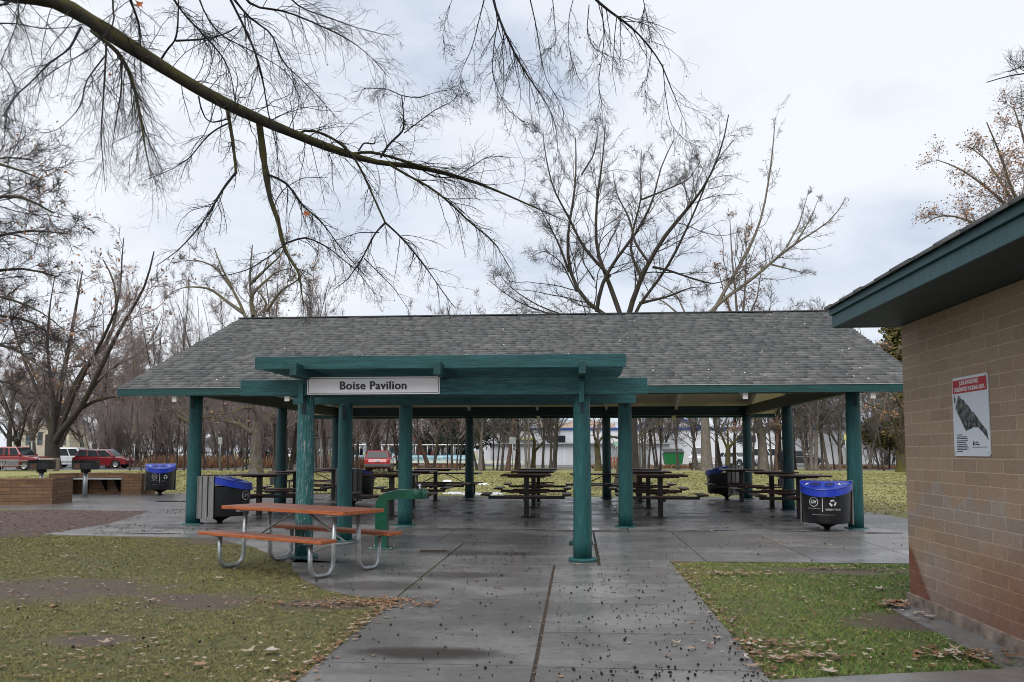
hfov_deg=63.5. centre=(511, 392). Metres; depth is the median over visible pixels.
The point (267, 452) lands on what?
thicket shrub
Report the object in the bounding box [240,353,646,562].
entry pergola
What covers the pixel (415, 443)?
thicket shrub
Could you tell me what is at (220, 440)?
street sign
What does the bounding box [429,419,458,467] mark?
bare tree
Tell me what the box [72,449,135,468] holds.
parked car
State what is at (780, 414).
bare tree
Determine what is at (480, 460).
bare tree
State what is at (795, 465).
bare tree
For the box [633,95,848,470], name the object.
bare shade tree
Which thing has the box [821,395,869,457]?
bare tree
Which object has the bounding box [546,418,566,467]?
bare tree
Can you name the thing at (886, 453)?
tall bare tree
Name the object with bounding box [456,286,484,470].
bare tree
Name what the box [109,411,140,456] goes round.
thicket shrub
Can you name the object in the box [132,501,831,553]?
rain water
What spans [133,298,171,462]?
bare tree
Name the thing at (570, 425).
building
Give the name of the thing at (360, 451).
blue cart
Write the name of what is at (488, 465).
depot yard
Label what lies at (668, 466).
undergrowth
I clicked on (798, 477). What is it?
pedestal table
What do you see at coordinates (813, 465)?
bare tree
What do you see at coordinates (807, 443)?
tall bare tree
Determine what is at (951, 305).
block building
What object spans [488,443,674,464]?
metal shed
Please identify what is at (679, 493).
fallen leaves
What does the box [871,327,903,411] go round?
evergreen tree
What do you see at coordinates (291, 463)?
bare tree
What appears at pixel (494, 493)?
snow remnants
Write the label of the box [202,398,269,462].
thicket shrub
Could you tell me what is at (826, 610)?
grass
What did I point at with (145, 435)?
thicket shrub
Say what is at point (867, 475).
grass
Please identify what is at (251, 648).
fallen leaf
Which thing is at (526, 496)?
pedestal table
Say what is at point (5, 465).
picnic table
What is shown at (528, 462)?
bare tree
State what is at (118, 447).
thicket shrub
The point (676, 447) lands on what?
bare tree
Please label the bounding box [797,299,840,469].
bare tree
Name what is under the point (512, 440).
street sign
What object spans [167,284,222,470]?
bare tree
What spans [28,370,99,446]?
tall bare tree
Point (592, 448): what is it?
door
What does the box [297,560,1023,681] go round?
footpath
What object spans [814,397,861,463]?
tall bare tree
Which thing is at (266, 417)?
bare tree
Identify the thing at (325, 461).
bare tree
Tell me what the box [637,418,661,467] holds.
bare tree
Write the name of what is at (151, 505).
side pavement
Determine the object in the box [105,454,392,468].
dry grass
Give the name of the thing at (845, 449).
street sign
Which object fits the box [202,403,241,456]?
thicket shrub
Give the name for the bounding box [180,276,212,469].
bare tree
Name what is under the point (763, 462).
bare shade tree
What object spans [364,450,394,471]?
parked car
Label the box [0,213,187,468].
old shade tree
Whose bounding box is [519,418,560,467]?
bare tree
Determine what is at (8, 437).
tall bare tree
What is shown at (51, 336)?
bare shade tree
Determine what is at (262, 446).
thicket shrub
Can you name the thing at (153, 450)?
thicket shrub
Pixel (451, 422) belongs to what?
bare tree
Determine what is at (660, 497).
pedestal table
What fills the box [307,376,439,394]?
name sign
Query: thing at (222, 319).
bare tree
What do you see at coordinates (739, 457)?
parked car
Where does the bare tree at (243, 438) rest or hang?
on the ground at (32, 591)
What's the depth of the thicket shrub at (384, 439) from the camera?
132.47 m
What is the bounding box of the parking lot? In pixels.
[2,465,295,469]
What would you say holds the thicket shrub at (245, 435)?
on the ground at (32, 591)
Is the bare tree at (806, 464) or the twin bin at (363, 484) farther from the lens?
the bare tree at (806, 464)
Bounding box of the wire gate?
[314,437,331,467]
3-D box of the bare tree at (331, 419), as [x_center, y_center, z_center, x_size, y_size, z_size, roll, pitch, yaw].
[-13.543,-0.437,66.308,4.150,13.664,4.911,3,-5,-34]
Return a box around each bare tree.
[0,345,46,446]
[0,375,58,453]
[2,368,70,448]
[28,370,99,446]
[41,381,110,447]
[70,317,157,448]
[97,373,133,454]
[100,262,151,470]
[103,330,175,461]
[113,313,155,470]
[114,269,177,462]
[122,378,188,456]
[133,278,172,462]
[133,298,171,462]
[151,319,188,462]
[159,262,194,469]
[159,288,206,433]
[162,269,190,470]
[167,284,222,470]
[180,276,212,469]
[184,281,236,470]
[204,286,231,469]
[215,311,260,470]
[236,277,264,469]
[246,302,297,469]
[254,241,302,470]
[287,244,344,469]
[291,272,344,467]
[300,276,321,467]
[320,309,353,433]
[326,422,361,467]
[353,419,370,468]
[353,419,389,470]
[356,419,385,470]
[359,419,396,449]
[379,419,413,450]
[380,419,398,469]
[382,297,415,470]
[384,419,432,467]
[395,419,430,467]
[412,419,434,454]
[412,419,453,467]
[426,305,477,469]
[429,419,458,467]
[434,296,462,467]
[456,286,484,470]
[457,305,480,469]
[462,418,513,470]
[474,418,499,469]
[475,418,537,470]
[479,418,521,470]
[482,308,506,469]
[490,418,525,469]
[496,418,510,470]
[498,418,538,469]
[501,303,542,467]
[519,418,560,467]
[530,418,561,442]
[530,418,572,467]
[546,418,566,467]
[610,418,658,467]
[625,310,655,467]
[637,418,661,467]
[642,418,667,468]
[653,418,682,442]
[655,418,680,469]
[656,308,687,468]
[666,418,700,469]
[678,298,710,469]
[689,306,724,466]
[697,308,732,467]
[710,304,741,464]
[716,418,765,468]
[738,305,801,470]
[752,307,778,470]
[753,280,809,469]
[766,297,844,470]
[770,405,806,469]
[771,403,815,470]
[793,396,839,470]
[795,405,819,450]
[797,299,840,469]
[803,308,833,470]
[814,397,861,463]
[820,398,844,468]
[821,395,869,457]
[821,396,870,470]
[838,294,896,470]
[860,393,899,468]
[860,398,898,464]
[861,344,901,469]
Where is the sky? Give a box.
[0,0,1023,452]
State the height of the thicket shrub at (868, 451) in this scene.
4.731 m
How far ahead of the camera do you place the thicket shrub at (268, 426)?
87.58 m
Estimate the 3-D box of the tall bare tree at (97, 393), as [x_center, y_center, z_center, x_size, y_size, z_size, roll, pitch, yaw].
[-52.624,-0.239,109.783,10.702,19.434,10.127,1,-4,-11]
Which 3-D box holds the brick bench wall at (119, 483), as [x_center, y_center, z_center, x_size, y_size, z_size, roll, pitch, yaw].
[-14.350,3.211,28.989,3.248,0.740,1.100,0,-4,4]
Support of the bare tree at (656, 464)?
on the ground at (32, 591)
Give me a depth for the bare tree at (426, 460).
65.04 m
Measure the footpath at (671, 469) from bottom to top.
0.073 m
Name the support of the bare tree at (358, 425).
on the ground at (32, 591)
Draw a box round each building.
[12,418,88,455]
[89,435,127,454]
[537,423,615,427]
[824,193,1023,655]
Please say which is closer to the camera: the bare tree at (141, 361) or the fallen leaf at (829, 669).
the fallen leaf at (829, 669)
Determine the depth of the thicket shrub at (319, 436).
86.91 m
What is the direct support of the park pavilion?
on the pavilion floor
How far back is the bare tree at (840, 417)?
63.61 m
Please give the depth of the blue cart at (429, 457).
82.53 m
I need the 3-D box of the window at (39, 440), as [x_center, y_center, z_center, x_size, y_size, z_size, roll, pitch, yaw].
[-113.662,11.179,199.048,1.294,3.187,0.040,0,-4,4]
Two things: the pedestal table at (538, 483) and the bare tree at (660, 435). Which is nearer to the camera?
the pedestal table at (538, 483)
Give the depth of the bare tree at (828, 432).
68.51 m
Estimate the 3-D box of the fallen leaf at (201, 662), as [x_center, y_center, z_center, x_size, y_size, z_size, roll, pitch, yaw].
[-2.154,1.876,5.740,0.126,0.010,0.105,0,-4,4]
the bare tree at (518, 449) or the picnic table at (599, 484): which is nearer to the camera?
the picnic table at (599, 484)
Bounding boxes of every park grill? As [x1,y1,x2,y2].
[27,460,55,477]
[72,460,99,496]
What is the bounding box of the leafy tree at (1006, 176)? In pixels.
[905,80,1023,234]
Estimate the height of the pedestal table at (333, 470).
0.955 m
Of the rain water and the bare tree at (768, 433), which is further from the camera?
the bare tree at (768, 433)
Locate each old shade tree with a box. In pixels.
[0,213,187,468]
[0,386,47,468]
[159,224,320,472]
[484,418,560,467]
[590,418,677,470]
[685,418,766,465]
[860,337,905,471]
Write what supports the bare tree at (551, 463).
on the ground at (32, 591)
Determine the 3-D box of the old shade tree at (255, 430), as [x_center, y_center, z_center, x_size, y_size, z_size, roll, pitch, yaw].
[-18.735,-3.464,55.836,10.010,18.294,14.682,2,-4,-21]
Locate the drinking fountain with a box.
[368,484,428,548]
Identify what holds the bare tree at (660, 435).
on the ground at (32, 591)
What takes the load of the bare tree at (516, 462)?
on the ground at (32, 591)
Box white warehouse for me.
[477,417,895,463]
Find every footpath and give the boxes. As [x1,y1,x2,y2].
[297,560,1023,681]
[363,469,894,469]
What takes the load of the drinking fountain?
on the pavement at (376, 582)
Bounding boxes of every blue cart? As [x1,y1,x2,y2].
[355,445,363,454]
[388,444,413,465]
[412,444,439,465]
[426,445,450,455]
[432,444,459,464]
[453,444,464,465]
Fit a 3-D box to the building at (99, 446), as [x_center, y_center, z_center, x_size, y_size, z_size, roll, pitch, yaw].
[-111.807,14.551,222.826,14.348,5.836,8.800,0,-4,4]
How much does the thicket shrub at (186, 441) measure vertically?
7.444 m
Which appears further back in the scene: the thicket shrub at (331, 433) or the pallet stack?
the thicket shrub at (331, 433)
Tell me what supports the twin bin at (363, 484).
on the pavilion floor
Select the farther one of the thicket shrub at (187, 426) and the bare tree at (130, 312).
the thicket shrub at (187, 426)
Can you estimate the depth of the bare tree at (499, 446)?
65.09 m
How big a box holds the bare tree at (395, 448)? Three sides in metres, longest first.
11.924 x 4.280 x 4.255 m
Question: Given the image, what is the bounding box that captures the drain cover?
[419,550,446,551]
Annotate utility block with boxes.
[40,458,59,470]
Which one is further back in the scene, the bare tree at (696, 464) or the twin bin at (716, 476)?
the bare tree at (696, 464)
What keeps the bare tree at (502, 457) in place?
on the ground at (32, 591)
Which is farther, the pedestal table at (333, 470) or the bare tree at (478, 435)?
the bare tree at (478, 435)
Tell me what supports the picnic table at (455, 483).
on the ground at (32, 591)
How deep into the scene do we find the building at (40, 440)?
199.20 m
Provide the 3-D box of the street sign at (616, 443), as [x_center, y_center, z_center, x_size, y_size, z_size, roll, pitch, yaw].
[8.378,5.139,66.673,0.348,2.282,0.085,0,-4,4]
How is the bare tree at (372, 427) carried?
on the ground at (32, 591)
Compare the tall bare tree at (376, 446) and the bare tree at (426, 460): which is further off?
the tall bare tree at (376, 446)
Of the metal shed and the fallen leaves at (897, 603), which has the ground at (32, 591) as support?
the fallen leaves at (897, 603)
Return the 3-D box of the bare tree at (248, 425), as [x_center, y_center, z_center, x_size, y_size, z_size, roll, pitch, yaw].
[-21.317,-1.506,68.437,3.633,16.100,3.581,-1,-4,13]
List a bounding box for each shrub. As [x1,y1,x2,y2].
[71,389,147,448]
[73,393,130,448]
[94,395,140,454]
[104,403,154,463]
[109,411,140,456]
[115,403,186,459]
[116,396,160,463]
[118,396,186,459]
[139,396,205,457]
[156,417,217,454]
[168,403,215,455]
[173,399,246,455]
[183,422,235,458]
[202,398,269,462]
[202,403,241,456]
[206,409,263,461]
[222,404,270,464]
[228,401,293,461]
[241,409,270,459]
[251,405,293,456]
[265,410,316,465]
[289,417,331,454]
[289,417,357,456]
[320,419,373,456]
[327,422,382,451]
[359,426,385,453]
[360,424,397,449]
[379,425,393,449]
[412,422,434,454]
[430,418,496,453]
[861,406,901,468]
[861,421,879,465]
[861,428,894,465]
[884,444,896,465]
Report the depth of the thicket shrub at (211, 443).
99.01 m
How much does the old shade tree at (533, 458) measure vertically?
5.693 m
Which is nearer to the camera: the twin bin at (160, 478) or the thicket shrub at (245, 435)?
the twin bin at (160, 478)
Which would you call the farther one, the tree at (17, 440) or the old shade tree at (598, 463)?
the tree at (17, 440)
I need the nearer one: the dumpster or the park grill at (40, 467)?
the park grill at (40, 467)
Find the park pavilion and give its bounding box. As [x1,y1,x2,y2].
[117,310,902,528]
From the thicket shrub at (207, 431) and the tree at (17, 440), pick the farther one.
the thicket shrub at (207, 431)
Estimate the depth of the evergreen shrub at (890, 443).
68.69 m
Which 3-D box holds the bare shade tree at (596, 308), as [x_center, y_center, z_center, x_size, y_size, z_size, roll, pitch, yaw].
[4.879,-5.030,38.701,12.934,18.975,6.099,-1,-4,19]
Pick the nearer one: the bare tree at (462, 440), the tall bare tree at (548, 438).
the bare tree at (462, 440)
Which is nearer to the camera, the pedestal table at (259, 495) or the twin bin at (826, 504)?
the twin bin at (826, 504)
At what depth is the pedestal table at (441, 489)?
21.87 m
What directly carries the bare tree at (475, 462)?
on the ground at (32, 591)
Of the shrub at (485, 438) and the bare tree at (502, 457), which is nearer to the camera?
the bare tree at (502, 457)
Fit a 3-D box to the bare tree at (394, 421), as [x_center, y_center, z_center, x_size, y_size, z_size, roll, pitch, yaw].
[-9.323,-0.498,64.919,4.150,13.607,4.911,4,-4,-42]
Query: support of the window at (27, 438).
in the building at (40, 440)
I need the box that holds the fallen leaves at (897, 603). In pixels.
[0,499,1022,681]
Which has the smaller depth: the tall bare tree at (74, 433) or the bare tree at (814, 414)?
the bare tree at (814, 414)
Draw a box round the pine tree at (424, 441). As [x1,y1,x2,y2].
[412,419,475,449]
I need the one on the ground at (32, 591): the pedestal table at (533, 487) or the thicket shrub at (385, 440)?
the thicket shrub at (385, 440)
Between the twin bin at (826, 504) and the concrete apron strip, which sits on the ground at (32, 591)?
the concrete apron strip
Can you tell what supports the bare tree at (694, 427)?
on the ground at (32, 591)
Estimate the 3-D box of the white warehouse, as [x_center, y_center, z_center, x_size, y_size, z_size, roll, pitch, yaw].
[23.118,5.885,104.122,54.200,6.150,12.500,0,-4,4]
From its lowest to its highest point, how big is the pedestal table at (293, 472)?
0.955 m
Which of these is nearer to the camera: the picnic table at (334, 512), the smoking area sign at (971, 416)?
the smoking area sign at (971, 416)
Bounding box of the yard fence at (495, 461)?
[394,460,522,466]
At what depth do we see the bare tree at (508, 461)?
63.64 m
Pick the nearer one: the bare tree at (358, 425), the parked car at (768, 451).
the bare tree at (358, 425)
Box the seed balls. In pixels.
[1,524,901,681]
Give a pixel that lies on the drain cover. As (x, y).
(432, 550)
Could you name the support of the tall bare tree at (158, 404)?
on the ground at (32, 591)
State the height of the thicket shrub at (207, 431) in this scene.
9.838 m
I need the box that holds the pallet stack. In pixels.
[611,457,617,464]
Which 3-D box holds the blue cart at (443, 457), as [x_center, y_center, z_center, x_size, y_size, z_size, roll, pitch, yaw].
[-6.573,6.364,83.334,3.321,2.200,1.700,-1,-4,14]
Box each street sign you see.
[218,437,221,470]
[509,437,515,470]
[614,442,617,462]
[844,434,846,470]
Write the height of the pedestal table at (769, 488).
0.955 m
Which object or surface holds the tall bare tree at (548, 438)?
on the depot yard at (488, 465)
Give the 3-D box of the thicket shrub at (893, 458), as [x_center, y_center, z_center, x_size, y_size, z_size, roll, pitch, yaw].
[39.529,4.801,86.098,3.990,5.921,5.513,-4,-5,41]
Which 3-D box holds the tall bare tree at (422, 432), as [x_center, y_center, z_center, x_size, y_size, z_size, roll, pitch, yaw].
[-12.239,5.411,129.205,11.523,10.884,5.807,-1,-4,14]
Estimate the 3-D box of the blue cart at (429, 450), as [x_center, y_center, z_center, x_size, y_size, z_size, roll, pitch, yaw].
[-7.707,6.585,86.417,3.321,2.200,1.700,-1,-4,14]
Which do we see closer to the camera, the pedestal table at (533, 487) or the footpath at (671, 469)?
the pedestal table at (533, 487)
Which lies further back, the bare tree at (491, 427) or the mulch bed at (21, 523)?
the bare tree at (491, 427)
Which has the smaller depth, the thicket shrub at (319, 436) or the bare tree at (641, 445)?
the bare tree at (641, 445)
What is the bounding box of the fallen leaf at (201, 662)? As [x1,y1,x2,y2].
[194,660,210,664]
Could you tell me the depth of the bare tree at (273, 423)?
64.51 m
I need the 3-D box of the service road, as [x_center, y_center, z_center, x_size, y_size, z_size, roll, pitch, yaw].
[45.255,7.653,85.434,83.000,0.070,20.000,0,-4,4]
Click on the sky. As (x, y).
(869, 83)
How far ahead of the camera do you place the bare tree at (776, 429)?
64.52 m
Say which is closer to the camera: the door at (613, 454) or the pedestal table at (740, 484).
the pedestal table at (740, 484)
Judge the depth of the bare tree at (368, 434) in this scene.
63.51 m
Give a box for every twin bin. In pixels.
[144,463,175,494]
[196,475,252,522]
[335,469,375,504]
[705,465,742,499]
[800,479,853,529]
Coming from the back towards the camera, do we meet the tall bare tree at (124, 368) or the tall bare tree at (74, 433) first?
the tall bare tree at (74, 433)
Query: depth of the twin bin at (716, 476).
25.01 m
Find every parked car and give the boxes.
[60,447,84,466]
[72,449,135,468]
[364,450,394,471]
[712,452,757,464]
[755,448,782,465]
[796,450,824,464]
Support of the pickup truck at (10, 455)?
on the ground at (32, 591)
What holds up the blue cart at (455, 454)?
on the depot yard at (488, 465)
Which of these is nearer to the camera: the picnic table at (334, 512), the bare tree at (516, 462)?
the picnic table at (334, 512)
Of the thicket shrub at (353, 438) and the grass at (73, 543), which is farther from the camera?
the thicket shrub at (353, 438)
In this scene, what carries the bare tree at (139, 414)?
on the ground at (32, 591)
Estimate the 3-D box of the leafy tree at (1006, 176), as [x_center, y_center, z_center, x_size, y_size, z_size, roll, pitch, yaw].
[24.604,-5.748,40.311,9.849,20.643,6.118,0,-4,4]
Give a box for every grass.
[0,471,906,509]
[0,534,381,681]
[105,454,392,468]
[671,561,1023,679]
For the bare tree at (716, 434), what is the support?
on the ground at (32, 591)
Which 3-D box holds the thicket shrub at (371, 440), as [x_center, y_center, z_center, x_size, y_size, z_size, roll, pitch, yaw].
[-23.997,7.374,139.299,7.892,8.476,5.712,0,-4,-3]
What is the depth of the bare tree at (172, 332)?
65.06 m
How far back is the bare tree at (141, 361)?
64.37 m
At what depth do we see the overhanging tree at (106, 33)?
10.72 m
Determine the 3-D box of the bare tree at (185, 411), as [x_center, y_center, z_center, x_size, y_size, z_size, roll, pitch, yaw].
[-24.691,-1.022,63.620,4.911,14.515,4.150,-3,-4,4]
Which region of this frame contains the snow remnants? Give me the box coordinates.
[442,480,502,494]
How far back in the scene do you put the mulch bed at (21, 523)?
17.93 m
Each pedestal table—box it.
[226,473,295,515]
[253,470,335,503]
[314,468,356,499]
[352,473,437,515]
[372,470,452,506]
[414,468,469,500]
[480,473,570,516]
[494,470,571,507]
[504,468,572,500]
[605,468,675,501]
[609,471,688,507]
[614,474,708,517]
[704,469,777,501]
[729,471,798,508]
[749,474,832,518]
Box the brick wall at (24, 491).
[0,477,72,504]
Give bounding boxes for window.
[25,435,30,444]
[37,432,42,444]
[547,436,564,441]
[737,435,755,441]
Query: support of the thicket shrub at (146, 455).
on the ground at (32, 591)
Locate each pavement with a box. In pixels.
[0,493,907,533]
[43,528,908,599]
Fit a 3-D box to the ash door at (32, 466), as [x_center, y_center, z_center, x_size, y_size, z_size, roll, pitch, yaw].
[-15.742,2.441,27.197,0.200,0.180,0.015,0,-4,-4]
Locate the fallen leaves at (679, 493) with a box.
[165,469,906,512]
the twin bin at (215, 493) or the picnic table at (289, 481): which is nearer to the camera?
the twin bin at (215, 493)
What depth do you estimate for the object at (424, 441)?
90.02 m
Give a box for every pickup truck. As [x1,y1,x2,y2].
[0,447,49,469]
[687,447,700,464]
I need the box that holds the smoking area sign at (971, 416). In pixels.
[952,373,990,455]
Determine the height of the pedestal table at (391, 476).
0.955 m
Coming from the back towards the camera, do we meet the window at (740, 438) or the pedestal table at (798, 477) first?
the window at (740, 438)
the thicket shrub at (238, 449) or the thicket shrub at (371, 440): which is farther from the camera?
the thicket shrub at (371, 440)
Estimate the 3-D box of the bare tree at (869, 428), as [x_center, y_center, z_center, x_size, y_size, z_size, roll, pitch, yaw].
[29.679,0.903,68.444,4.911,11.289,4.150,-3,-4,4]
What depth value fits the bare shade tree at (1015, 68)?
16.01 m
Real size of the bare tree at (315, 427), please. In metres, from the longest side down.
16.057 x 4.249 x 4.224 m
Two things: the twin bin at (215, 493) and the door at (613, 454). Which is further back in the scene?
the door at (613, 454)
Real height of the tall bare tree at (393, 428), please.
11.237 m
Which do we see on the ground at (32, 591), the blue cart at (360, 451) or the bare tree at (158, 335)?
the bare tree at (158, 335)
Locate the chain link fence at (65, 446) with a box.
[13,441,182,459]
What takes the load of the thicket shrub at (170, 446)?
on the ground at (32, 591)
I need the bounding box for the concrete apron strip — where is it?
[890,603,1023,668]
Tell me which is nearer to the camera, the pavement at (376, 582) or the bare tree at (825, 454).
the pavement at (376, 582)
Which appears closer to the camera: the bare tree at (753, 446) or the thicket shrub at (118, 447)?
the bare tree at (753, 446)
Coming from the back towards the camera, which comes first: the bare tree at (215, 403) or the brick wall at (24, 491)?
the bare tree at (215, 403)
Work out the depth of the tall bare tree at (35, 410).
167.51 m
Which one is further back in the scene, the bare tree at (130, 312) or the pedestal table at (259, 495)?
the bare tree at (130, 312)
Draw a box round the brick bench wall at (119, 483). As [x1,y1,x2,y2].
[49,473,154,494]
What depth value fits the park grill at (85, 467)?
27.38 m
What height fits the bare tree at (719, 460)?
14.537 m
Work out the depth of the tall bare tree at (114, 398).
122.42 m
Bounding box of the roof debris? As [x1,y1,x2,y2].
[150,311,901,384]
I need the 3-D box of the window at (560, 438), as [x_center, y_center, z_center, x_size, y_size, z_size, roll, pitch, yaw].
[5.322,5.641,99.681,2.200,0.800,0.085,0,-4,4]
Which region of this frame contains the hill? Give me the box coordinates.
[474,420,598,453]
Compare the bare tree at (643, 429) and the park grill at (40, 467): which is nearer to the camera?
the park grill at (40, 467)
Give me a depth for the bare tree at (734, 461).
66.33 m
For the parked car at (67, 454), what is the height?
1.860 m
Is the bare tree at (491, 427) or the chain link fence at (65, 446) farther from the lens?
the chain link fence at (65, 446)
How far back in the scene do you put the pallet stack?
77.67 m
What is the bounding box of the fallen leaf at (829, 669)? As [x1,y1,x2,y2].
[820,667,837,671]
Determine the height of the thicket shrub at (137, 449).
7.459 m
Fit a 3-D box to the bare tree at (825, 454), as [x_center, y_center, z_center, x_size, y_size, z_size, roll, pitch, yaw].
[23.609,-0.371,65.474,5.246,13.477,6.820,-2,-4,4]
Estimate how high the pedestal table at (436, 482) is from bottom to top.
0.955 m
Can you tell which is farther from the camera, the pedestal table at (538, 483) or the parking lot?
the parking lot
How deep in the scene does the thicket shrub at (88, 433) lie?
90.58 m
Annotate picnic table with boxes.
[0,461,33,470]
[198,503,401,578]
[274,471,330,487]
[416,472,483,495]
[569,473,645,495]
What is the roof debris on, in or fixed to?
on the park pavilion
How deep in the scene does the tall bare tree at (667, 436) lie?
95.98 m
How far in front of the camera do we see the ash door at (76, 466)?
27.21 m
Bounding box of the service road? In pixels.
[546,464,895,467]
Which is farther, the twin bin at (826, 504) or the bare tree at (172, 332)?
the bare tree at (172, 332)
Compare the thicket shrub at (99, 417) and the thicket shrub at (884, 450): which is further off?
the thicket shrub at (99, 417)
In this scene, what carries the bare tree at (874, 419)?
on the ground at (32, 591)
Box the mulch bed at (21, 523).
[0,510,147,537]
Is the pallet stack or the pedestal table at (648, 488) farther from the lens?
the pallet stack
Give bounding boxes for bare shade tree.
[0,87,107,436]
[483,94,752,482]
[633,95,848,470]
[710,206,781,470]
[986,44,1023,128]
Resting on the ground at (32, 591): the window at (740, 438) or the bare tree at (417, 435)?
the bare tree at (417, 435)
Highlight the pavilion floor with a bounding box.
[153,496,899,533]
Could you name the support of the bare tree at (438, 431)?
on the ground at (32, 591)
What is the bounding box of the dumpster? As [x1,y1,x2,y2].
[662,449,683,464]
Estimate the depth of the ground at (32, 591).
7.86 m
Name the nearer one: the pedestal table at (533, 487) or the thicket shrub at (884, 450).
the pedestal table at (533, 487)
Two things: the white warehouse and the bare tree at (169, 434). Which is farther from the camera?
the white warehouse
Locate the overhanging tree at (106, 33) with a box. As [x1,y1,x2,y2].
[0,0,718,329]
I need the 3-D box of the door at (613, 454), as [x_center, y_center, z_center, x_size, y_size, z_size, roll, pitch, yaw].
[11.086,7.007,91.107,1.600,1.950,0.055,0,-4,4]
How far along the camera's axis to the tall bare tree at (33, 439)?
125.78 m
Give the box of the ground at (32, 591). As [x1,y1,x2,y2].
[0,453,1000,681]
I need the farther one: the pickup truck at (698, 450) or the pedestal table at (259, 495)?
the pickup truck at (698, 450)
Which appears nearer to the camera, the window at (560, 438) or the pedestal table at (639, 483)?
the pedestal table at (639, 483)
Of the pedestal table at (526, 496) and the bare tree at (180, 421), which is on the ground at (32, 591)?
the bare tree at (180, 421)
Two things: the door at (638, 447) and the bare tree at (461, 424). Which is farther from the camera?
the door at (638, 447)
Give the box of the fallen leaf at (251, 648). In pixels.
[241,645,254,650]
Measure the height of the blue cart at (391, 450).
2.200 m
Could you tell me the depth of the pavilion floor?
18.38 m
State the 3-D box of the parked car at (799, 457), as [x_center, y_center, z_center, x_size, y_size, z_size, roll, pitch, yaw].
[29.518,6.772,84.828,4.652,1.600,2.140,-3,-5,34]
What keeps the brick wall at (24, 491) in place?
on the side pavement at (151, 505)
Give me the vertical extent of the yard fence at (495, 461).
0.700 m
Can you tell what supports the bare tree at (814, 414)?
on the ground at (32, 591)
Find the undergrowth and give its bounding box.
[394,463,895,468]
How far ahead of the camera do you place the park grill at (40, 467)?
27.34 m
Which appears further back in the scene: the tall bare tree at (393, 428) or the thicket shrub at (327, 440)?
the tall bare tree at (393, 428)
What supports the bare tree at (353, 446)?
on the ground at (32, 591)
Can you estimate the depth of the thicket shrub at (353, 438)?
94.36 m
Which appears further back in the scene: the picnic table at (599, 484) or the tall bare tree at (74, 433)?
the tall bare tree at (74, 433)
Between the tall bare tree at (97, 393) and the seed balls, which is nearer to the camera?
the seed balls
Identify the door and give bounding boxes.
[30,464,36,468]
[74,464,79,468]
[591,447,594,464]
[611,447,617,464]
[638,447,647,464]
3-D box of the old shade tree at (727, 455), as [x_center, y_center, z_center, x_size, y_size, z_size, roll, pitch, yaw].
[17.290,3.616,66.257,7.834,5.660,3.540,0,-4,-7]
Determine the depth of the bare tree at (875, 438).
67.95 m
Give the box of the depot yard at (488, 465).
[245,460,546,466]

